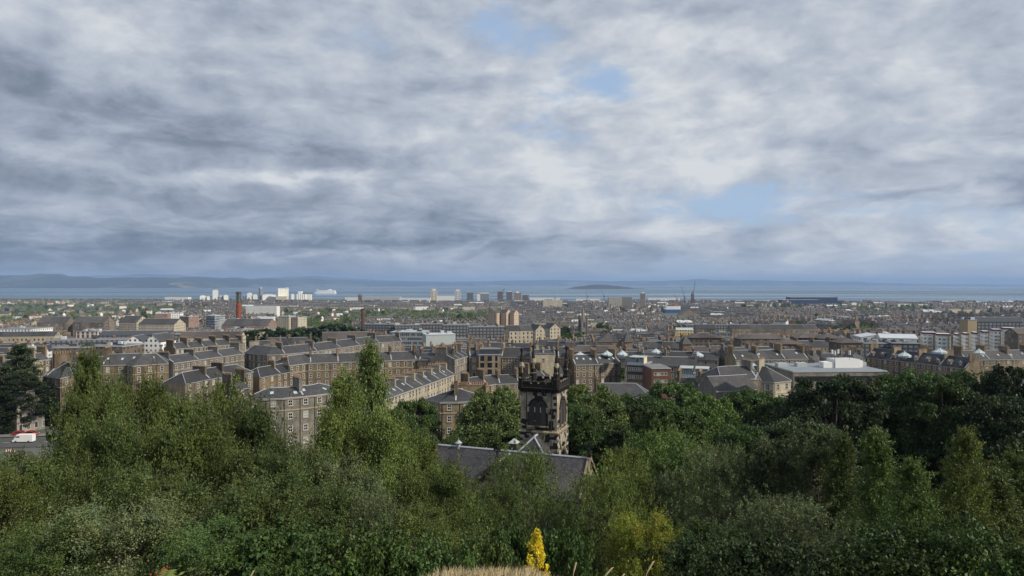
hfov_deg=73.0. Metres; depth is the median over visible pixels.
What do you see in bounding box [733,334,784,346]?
housing block
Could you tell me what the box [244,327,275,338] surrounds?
flats
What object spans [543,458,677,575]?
tree
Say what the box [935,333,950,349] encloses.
flats
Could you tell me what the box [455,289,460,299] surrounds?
tower block
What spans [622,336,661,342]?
tenement
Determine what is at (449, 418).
window
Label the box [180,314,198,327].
flats
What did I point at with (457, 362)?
tenement
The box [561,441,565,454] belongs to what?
lower window
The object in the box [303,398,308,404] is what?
window
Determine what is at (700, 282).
hills
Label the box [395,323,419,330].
flats
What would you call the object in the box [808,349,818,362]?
tenement
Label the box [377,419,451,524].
tree
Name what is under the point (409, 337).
office building
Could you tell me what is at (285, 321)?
flats
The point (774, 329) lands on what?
tenement
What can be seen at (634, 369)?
flats
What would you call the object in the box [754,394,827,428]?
tree
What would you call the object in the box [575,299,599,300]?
shed
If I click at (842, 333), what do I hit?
tenement
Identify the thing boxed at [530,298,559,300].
shed
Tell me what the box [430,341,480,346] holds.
tenement
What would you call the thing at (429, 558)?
bush
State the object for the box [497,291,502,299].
tower block
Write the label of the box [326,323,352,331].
tree
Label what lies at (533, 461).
tree
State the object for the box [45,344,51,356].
flats
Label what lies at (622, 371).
tree
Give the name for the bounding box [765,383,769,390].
window
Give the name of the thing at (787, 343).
housing block
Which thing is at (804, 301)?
shed
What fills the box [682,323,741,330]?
office building
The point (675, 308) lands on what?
supply ship
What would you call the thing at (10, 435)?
pavement
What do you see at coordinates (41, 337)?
tenement
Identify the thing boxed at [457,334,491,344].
tenement
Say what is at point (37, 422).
tenement
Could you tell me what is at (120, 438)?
tree
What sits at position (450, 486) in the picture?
tree
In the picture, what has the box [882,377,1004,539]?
tree
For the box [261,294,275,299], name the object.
harbour flats
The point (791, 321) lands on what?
tenement
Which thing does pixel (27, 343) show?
tenement
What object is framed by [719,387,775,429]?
tree
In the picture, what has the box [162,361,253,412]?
terrace
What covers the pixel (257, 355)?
curved terrace
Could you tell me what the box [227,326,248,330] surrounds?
flats
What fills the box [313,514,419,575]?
bush
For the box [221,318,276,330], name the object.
depot
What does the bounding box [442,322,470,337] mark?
flats
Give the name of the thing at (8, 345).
tenement
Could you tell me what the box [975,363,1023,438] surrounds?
tree
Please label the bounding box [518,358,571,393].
terrace
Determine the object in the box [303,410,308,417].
window
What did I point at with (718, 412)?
tree
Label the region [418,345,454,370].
tenement
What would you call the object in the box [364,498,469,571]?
tree
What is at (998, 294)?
sea
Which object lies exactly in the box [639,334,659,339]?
tenement
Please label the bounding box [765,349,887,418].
office building
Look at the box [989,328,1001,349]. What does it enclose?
flats
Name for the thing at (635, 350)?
tenement
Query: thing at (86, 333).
flats
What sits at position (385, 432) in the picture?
tree
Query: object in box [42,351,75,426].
villa
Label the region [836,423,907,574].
birch tree
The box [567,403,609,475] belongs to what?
tree
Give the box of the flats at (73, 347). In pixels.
[52,342,104,368]
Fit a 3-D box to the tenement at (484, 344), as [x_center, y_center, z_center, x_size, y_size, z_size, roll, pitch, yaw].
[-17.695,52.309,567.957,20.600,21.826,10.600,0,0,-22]
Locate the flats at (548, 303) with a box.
[542,300,561,306]
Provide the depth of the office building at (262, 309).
1700.68 m
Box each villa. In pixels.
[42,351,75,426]
[753,357,791,412]
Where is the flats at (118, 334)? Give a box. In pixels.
[98,330,174,337]
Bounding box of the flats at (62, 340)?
[45,335,130,345]
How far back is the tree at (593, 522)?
33.68 m
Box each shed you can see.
[165,297,190,299]
[345,297,357,300]
[362,297,400,300]
[399,298,430,300]
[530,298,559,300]
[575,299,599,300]
[646,298,679,300]
[778,300,819,303]
[786,297,837,302]
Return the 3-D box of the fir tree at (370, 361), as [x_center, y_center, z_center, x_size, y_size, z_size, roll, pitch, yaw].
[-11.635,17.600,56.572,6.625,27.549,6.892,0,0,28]
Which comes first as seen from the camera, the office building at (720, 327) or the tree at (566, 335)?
the tree at (566, 335)
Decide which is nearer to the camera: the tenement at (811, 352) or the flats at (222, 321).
the tenement at (811, 352)
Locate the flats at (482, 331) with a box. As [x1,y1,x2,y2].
[468,324,503,338]
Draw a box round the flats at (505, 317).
[501,309,510,326]
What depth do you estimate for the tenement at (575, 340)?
535.24 m
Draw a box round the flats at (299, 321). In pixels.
[292,315,306,329]
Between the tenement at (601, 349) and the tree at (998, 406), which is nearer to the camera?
the tree at (998, 406)
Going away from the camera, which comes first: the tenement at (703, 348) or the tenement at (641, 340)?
the tenement at (703, 348)
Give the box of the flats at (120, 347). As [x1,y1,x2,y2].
[94,341,144,355]
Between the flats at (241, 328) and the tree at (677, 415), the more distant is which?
the flats at (241, 328)
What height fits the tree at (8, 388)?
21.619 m
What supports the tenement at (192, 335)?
on the ground at (48, 449)
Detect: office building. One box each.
[246,306,279,316]
[390,328,429,347]
[422,330,455,345]
[477,293,488,300]
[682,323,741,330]
[714,330,729,337]
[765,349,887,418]
[860,339,888,361]
[885,339,920,351]
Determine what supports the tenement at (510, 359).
on the ground at (48, 449)
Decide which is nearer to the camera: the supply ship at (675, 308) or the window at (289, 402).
the window at (289, 402)
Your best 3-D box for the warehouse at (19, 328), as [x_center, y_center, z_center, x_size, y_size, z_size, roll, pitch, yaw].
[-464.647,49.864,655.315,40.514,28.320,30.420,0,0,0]
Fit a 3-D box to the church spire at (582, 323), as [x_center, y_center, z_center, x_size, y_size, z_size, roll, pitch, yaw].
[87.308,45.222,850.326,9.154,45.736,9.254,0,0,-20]
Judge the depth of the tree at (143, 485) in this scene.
28.25 m
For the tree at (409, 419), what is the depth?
131.59 m
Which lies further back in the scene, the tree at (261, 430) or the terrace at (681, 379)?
the terrace at (681, 379)
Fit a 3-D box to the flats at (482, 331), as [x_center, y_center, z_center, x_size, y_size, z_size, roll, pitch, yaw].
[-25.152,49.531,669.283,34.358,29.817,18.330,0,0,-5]
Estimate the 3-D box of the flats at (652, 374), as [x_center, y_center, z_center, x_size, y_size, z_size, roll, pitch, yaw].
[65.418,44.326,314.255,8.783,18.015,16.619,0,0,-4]
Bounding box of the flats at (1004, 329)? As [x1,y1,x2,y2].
[1001,327,1013,345]
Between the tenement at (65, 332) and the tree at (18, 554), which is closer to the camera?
the tree at (18, 554)
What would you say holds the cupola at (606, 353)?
on the tenement at (585, 369)
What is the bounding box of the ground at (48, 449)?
[0,299,999,573]
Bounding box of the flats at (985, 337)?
[980,330,989,349]
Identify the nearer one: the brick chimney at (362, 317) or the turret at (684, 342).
the turret at (684, 342)
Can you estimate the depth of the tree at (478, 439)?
123.33 m
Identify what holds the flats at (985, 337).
on the ground at (48, 449)
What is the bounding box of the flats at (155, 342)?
[144,332,175,353]
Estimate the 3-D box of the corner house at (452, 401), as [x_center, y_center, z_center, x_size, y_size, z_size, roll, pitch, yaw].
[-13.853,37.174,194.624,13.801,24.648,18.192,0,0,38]
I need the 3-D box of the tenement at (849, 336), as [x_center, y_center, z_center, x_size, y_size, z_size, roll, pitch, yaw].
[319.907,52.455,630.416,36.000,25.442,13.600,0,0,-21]
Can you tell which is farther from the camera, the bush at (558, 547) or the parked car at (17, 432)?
the parked car at (17, 432)
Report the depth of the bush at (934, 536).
26.39 m
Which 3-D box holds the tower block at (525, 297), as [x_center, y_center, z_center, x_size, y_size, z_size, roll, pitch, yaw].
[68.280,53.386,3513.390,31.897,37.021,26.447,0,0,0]
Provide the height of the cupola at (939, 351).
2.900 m
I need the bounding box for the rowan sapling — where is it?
[150,566,206,575]
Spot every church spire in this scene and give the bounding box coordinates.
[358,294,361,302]
[578,308,587,335]
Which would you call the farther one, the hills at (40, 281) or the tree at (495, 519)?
the hills at (40, 281)
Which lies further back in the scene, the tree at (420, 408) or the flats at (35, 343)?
the flats at (35, 343)
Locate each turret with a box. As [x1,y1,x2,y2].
[621,333,632,350]
[678,335,691,350]
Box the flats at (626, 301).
[622,297,631,307]
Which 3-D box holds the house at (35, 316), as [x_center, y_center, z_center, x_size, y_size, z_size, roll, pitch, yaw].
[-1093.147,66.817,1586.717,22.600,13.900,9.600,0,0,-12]
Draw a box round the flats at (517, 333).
[505,325,532,342]
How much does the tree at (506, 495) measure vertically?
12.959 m
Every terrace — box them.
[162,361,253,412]
[244,331,402,369]
[248,373,334,451]
[361,362,454,420]
[460,367,519,399]
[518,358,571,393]
[593,375,648,423]
[676,367,702,403]
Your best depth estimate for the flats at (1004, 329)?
616.42 m
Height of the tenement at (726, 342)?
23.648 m
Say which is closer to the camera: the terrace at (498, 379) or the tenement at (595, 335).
the terrace at (498, 379)
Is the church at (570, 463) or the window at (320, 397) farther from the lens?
the window at (320, 397)
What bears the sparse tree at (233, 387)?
on the ground at (48, 449)
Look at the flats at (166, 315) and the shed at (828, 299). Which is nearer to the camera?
the flats at (166, 315)
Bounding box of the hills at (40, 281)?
[0,274,524,287]
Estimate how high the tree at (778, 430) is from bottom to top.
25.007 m
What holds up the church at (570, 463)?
on the ground at (48, 449)
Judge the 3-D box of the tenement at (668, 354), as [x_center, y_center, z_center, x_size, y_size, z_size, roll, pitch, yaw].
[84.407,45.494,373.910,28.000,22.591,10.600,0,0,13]
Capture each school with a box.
[37,313,74,335]
[73,313,115,337]
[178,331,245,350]
[675,328,692,335]
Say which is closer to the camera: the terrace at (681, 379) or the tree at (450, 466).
the tree at (450, 466)
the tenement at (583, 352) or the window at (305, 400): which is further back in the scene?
the tenement at (583, 352)
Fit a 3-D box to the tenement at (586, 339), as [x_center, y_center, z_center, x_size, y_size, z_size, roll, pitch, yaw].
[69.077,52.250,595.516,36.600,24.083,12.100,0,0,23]
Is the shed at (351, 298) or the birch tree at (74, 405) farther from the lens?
the shed at (351, 298)
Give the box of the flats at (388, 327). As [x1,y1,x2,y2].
[364,322,399,333]
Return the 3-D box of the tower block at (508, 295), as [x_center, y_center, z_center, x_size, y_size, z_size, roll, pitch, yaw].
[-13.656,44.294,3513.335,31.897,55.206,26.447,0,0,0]
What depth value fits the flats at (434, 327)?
735.44 m
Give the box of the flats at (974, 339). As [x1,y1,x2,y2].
[970,331,978,349]
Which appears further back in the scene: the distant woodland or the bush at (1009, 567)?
the distant woodland
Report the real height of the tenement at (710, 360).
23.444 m
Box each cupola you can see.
[602,350,611,355]
[617,350,627,355]
[651,348,659,353]
[898,351,910,357]
[932,348,946,353]
[973,349,984,354]
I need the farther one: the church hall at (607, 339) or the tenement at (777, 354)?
the church hall at (607, 339)
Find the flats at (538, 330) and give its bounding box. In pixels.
[531,324,544,342]
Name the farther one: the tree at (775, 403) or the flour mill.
the flour mill
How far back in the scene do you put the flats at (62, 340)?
500.71 m
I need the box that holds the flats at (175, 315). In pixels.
[169,311,182,318]
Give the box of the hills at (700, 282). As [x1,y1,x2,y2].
[85,274,1023,285]
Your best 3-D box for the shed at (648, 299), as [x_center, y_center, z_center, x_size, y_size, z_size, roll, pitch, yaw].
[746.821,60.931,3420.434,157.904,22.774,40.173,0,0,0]
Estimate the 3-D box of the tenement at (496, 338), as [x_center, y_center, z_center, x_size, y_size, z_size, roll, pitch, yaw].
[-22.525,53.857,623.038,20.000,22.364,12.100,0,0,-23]
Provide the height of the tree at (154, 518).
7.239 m
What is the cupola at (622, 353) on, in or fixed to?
on the tenement at (585, 369)
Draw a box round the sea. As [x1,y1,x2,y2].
[0,286,1023,302]
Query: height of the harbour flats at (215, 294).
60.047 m
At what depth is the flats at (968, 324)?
627.06 m
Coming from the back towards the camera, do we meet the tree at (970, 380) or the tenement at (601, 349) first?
the tenement at (601, 349)
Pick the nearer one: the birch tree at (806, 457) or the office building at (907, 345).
the birch tree at (806, 457)
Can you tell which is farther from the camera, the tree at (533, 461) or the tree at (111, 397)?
the tree at (533, 461)
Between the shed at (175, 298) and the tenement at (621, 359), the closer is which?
the tenement at (621, 359)
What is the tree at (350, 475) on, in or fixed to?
on the ground at (48, 449)
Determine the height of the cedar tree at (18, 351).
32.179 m
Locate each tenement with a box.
[0,331,61,344]
[0,339,30,344]
[0,340,18,346]
[0,343,19,351]
[0,355,18,381]
[0,386,44,432]
[22,345,50,381]
[60,330,72,337]
[73,350,149,362]
[101,345,168,406]
[158,341,244,378]
[164,334,244,354]
[255,336,280,345]
[266,334,311,344]
[270,339,274,345]
[276,344,416,391]
[376,347,418,368]
[410,345,435,355]
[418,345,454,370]
[422,342,483,349]
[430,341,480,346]
[430,342,468,382]
[431,343,478,353]
[440,342,482,348]
[455,337,472,344]
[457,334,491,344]
[466,340,478,376]
[476,335,498,341]
[479,338,501,346]
[487,338,538,348]
[501,340,532,373]
[531,346,555,375]
[538,336,582,345]
[545,337,585,348]
[548,346,591,354]
[556,340,572,364]
[557,336,594,344]
[568,347,620,391]
[569,341,622,356]
[572,334,592,340]
[588,332,632,337]
[616,330,654,339]
[618,346,666,380]
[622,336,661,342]
[625,345,668,351]
[625,350,697,382]
[632,338,665,344]
[637,330,664,335]
[637,346,710,351]
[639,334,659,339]
[642,350,694,356]
[643,337,681,350]
[668,346,718,369]
[691,342,732,351]
[694,324,715,333]
[718,341,773,356]
[719,346,782,365]
[720,336,733,346]
[724,342,808,390]
[727,324,817,336]
[788,319,795,323]
[793,336,830,352]
[805,345,818,362]
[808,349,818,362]
[818,329,836,334]
[818,349,864,361]
[829,329,855,334]
[835,330,844,337]
[841,346,863,360]
[846,331,878,338]
[856,329,882,333]
[865,342,983,381]
[891,330,917,335]
[920,344,929,352]
[953,344,1023,374]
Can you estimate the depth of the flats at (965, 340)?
541.88 m
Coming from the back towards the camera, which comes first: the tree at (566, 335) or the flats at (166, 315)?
the flats at (166, 315)
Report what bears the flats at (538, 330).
on the ground at (48, 449)
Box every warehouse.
[0,326,52,331]
[678,309,698,314]
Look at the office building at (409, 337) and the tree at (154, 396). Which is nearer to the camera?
the tree at (154, 396)
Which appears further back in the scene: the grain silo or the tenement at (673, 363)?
the grain silo
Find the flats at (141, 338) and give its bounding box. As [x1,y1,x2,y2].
[126,334,148,342]
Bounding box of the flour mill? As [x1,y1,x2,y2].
[276,288,288,299]
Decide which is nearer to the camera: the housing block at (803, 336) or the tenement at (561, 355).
the tenement at (561, 355)
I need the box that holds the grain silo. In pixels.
[296,291,312,299]
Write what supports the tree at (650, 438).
on the ground at (48, 449)
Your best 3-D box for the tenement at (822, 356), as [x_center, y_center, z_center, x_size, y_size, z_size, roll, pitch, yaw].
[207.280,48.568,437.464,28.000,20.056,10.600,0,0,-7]
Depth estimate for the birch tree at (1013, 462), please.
40.15 m
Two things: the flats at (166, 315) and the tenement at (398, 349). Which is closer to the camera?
the tenement at (398, 349)
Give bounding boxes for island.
[568,285,638,288]
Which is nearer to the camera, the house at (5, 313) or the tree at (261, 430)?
the tree at (261, 430)
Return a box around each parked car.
[11,430,24,435]
[23,430,39,434]
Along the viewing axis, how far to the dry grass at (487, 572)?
5.44 m
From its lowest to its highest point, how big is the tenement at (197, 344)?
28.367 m
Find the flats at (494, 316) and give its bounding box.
[488,309,500,324]
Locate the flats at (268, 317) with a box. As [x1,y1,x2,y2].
[257,314,274,320]
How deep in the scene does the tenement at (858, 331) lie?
694.77 m
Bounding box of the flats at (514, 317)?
[510,310,518,324]
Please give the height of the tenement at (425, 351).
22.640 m
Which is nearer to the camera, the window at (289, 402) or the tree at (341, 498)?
the tree at (341, 498)
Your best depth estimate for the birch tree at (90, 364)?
47.94 m
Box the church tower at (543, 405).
[518,344,570,454]
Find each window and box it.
[270,400,275,407]
[287,399,292,406]
[287,412,292,419]
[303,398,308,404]
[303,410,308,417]
[303,423,308,430]
[317,396,321,403]
[446,404,451,410]
[446,415,451,422]
[446,427,451,433]
[527,398,547,427]
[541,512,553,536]
[559,396,566,426]
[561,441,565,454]
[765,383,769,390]
[795,376,878,380]
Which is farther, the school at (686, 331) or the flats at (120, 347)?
the school at (686, 331)
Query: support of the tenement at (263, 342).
on the ground at (48, 449)
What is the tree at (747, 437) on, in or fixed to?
on the ground at (48, 449)
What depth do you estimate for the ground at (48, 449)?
2004.24 m
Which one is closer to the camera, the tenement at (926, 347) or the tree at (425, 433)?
the tree at (425, 433)
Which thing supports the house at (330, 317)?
on the ground at (48, 449)
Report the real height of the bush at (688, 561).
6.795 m
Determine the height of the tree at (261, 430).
17.031 m
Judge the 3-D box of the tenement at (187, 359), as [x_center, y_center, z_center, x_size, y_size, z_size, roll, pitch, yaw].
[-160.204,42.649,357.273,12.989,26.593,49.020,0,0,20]
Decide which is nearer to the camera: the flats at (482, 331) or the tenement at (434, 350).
the tenement at (434, 350)
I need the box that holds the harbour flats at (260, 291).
[259,288,262,298]
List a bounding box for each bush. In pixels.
[213,511,368,575]
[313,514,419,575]
[394,524,477,575]
[454,519,513,572]
[475,507,550,575]
[529,516,614,575]
[658,529,747,575]
[706,524,861,575]
[823,520,967,575]
[918,511,1023,575]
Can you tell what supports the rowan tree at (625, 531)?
on the ground at (48, 449)
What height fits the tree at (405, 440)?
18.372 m
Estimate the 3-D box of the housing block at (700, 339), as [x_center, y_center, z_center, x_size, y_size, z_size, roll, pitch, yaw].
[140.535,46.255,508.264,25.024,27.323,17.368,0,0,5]
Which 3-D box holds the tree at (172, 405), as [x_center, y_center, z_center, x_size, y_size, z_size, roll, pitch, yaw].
[-22.355,16.455,46.128,6.120,20.010,7.621,0,0,1]
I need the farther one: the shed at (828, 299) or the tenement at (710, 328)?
the shed at (828, 299)
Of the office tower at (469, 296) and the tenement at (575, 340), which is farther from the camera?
the office tower at (469, 296)
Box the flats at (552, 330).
[543,322,559,338]
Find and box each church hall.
[119,316,144,330]
[138,318,185,330]
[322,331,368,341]
[594,332,621,347]
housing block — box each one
[686,332,721,345]
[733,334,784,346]
[769,338,803,348]
[790,333,816,340]
[814,333,841,339]
[829,337,862,354]
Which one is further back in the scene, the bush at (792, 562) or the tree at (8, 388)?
the tree at (8, 388)
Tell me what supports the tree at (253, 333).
on the ground at (48, 449)
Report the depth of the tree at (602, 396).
133.32 m
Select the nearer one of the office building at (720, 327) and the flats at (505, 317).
the office building at (720, 327)
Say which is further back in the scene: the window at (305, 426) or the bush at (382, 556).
the window at (305, 426)
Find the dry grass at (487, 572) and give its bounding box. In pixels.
[421,563,549,575]
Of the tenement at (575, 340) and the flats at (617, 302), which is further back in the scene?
the flats at (617, 302)
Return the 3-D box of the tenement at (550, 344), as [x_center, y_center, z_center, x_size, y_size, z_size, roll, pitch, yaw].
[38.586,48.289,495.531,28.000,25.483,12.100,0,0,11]
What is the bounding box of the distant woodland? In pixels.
[0,298,929,330]
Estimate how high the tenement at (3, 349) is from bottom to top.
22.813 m
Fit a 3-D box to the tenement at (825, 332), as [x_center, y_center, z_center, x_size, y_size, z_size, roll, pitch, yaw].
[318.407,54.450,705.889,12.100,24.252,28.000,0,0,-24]
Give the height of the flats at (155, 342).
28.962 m
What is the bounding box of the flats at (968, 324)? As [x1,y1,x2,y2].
[959,317,976,348]
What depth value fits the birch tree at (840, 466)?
45.64 m
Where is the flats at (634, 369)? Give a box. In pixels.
[626,355,651,385]
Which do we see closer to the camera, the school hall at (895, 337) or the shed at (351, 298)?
the school hall at (895, 337)
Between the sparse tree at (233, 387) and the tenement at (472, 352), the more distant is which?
the tenement at (472, 352)
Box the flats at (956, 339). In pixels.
[953,333,960,345]
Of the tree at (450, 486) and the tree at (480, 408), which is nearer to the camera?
the tree at (450, 486)
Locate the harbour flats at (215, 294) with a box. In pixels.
[213,290,217,299]
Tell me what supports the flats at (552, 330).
on the ground at (48, 449)
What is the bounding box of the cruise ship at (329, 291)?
[313,289,335,293]
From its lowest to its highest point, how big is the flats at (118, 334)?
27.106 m
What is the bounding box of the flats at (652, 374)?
[642,364,670,398]
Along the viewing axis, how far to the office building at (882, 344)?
491.06 m
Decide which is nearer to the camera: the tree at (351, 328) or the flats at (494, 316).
the tree at (351, 328)
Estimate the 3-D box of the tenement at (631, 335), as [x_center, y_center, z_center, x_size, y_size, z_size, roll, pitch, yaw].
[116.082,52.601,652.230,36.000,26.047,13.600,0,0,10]
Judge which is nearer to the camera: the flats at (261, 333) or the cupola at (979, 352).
the cupola at (979, 352)
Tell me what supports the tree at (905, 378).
on the ground at (48, 449)
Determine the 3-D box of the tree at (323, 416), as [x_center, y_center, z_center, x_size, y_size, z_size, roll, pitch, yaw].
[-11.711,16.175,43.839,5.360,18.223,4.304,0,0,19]
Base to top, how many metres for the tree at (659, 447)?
20.780 m
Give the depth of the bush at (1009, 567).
24.26 m
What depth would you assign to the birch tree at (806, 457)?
48.21 m
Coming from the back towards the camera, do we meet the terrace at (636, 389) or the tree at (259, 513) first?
the terrace at (636, 389)
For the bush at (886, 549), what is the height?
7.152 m
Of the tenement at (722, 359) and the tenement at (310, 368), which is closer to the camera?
the tenement at (310, 368)
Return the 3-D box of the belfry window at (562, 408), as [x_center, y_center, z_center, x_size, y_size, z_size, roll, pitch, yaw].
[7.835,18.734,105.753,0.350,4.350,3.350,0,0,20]
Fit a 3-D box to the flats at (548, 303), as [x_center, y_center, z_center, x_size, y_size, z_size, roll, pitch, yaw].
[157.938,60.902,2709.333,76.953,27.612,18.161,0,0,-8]
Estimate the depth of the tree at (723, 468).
51.38 m
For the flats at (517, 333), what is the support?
on the ground at (48, 449)
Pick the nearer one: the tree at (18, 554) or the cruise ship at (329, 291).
the tree at (18, 554)
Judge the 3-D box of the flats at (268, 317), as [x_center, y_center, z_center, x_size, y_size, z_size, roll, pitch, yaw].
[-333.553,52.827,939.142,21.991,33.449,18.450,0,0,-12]
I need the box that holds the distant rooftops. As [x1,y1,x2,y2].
[0,299,1023,336]
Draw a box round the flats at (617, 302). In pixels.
[608,298,621,307]
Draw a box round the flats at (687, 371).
[676,365,708,382]
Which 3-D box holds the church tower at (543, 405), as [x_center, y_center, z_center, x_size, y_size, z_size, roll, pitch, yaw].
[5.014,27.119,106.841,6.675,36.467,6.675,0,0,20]
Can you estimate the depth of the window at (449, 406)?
187.97 m
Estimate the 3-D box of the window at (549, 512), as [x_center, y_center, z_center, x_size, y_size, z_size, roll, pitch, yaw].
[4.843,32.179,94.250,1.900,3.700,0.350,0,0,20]
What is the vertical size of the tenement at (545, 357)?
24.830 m
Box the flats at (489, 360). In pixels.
[478,347,501,374]
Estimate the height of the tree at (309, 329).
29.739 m
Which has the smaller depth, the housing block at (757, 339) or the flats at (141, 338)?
the flats at (141, 338)
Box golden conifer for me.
[523,527,549,575]
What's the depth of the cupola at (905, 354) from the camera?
338.66 m
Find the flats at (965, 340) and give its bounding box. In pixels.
[961,332,968,349]
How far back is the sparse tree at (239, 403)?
44.75 m
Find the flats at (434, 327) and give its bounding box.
[420,321,442,332]
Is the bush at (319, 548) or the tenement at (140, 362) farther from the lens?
the tenement at (140, 362)
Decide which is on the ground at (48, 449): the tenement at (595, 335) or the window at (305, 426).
the tenement at (595, 335)
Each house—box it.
[0,312,10,316]
[29,314,41,318]
[220,367,250,420]
[251,356,294,393]
[325,316,336,321]
[425,375,489,438]
[695,358,758,388]
[698,374,757,422]
[1004,328,1023,349]
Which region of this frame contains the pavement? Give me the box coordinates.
[0,430,178,436]
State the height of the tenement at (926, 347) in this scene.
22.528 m
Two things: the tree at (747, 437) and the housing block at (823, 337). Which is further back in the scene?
the housing block at (823, 337)
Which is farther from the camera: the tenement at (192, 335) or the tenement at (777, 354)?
the tenement at (192, 335)
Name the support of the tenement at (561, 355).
on the ground at (48, 449)
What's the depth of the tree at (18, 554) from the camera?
22.92 m
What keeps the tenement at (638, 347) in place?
on the ground at (48, 449)
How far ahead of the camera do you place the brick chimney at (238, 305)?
957.62 m
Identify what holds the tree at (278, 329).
on the ground at (48, 449)
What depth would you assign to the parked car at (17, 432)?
227.34 m
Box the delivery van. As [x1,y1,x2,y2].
[12,433,35,442]
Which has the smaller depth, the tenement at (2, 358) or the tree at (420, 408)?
the tree at (420, 408)
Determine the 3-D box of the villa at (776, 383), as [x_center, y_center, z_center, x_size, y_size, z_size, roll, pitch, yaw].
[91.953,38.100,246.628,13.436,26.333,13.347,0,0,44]
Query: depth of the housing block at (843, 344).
481.61 m
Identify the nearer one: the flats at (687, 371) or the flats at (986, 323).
the flats at (687, 371)
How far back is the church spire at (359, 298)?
2995.21 m
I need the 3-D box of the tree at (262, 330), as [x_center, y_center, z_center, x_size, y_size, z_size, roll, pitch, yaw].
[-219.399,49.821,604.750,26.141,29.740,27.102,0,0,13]
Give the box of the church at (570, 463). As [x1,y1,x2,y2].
[425,430,599,571]
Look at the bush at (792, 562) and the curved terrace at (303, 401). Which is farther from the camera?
the curved terrace at (303, 401)
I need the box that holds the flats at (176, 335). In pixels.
[174,330,222,339]
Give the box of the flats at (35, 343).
[31,341,42,347]
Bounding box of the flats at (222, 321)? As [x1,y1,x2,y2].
[219,318,238,328]
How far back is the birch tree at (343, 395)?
49.64 m
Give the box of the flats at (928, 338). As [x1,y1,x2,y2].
[920,331,935,352]
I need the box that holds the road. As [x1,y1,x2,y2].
[0,437,133,447]
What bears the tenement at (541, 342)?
on the ground at (48, 449)
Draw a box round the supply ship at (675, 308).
[662,303,680,312]
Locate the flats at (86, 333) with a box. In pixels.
[76,328,109,337]
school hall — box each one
[853,332,876,340]
[876,333,917,342]
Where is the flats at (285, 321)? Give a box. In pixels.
[278,314,295,329]
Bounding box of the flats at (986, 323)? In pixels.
[975,317,1022,349]
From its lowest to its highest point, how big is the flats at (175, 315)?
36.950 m
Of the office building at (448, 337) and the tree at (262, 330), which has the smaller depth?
the office building at (448, 337)
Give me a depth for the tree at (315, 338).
610.87 m
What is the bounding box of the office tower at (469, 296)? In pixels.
[467,293,472,299]
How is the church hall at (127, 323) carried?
on the ground at (48, 449)
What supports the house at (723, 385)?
on the ground at (48, 449)
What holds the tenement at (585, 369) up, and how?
on the ground at (48, 449)
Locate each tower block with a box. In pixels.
[431,289,436,300]
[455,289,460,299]
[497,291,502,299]
[506,291,511,300]
[514,291,520,298]
[522,295,528,299]
[640,292,645,307]
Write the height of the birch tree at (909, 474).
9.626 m
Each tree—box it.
[0,344,47,420]
[0,373,64,432]
[0,444,104,575]
[0,454,71,575]
[0,509,116,575]
[10,483,223,575]
[11,395,166,575]
[36,384,155,574]
[40,383,103,505]
[61,340,112,477]
[68,456,235,575]
[78,357,195,564]
[105,397,265,575]
[135,501,306,575]
[138,386,222,552]
[154,384,306,565]
[158,378,228,484]
[185,427,340,574]
[188,369,263,450]
[188,452,370,575]
[219,382,287,482]
[235,402,284,494]
[239,476,381,569]
[244,330,262,345]
[247,328,272,341]
[262,331,279,338]
[271,327,287,336]
[276,449,400,558]
[278,330,301,336]
[289,384,427,522]
[290,326,312,336]
[300,327,319,335]
[303,403,356,493]
[304,484,454,570]
[310,329,325,342]
[315,325,339,336]
[316,361,370,463]
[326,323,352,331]
[342,326,355,331]
[348,337,395,462]
[363,416,454,554]
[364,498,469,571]
[371,408,417,452]
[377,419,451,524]
[382,448,494,559]
[393,396,444,440]
[400,428,441,462]
[423,444,479,551]
[434,480,517,559]
[439,434,467,445]
[446,388,520,448]
[461,421,519,449]
[462,476,537,566]
[463,433,595,555]
[493,384,515,422]
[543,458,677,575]
[551,501,642,575]
[563,333,571,338]
[567,381,632,454]
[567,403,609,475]
[567,439,670,573]
[568,419,636,483]
[574,332,587,337]
[594,501,684,575]
[599,392,667,483]
[616,427,796,573]
[621,366,624,379]
[621,421,707,560]
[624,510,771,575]
[625,402,713,515]
[626,421,738,573]
[636,379,706,416]
[670,391,744,445]
[697,483,876,575]
[701,422,786,527]
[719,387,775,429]
[722,434,807,573]
[745,416,869,534]
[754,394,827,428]
[761,417,869,554]
[767,373,903,524]
[815,428,872,575]
[823,376,924,513]
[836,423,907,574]
[856,366,951,492]
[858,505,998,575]
[859,321,870,328]
[870,454,948,568]
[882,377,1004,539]
[930,423,1009,564]
[941,369,1021,457]
[941,391,1023,547]
[961,462,1023,568]
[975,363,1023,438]
[979,443,1023,561]
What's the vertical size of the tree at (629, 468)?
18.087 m
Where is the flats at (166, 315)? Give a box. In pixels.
[155,312,170,318]
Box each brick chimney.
[236,292,241,318]
[361,309,364,327]
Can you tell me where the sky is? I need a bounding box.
[0,0,1023,284]
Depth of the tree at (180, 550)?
23.17 m
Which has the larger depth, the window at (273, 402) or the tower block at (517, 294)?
the tower block at (517, 294)
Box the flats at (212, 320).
[206,314,224,329]

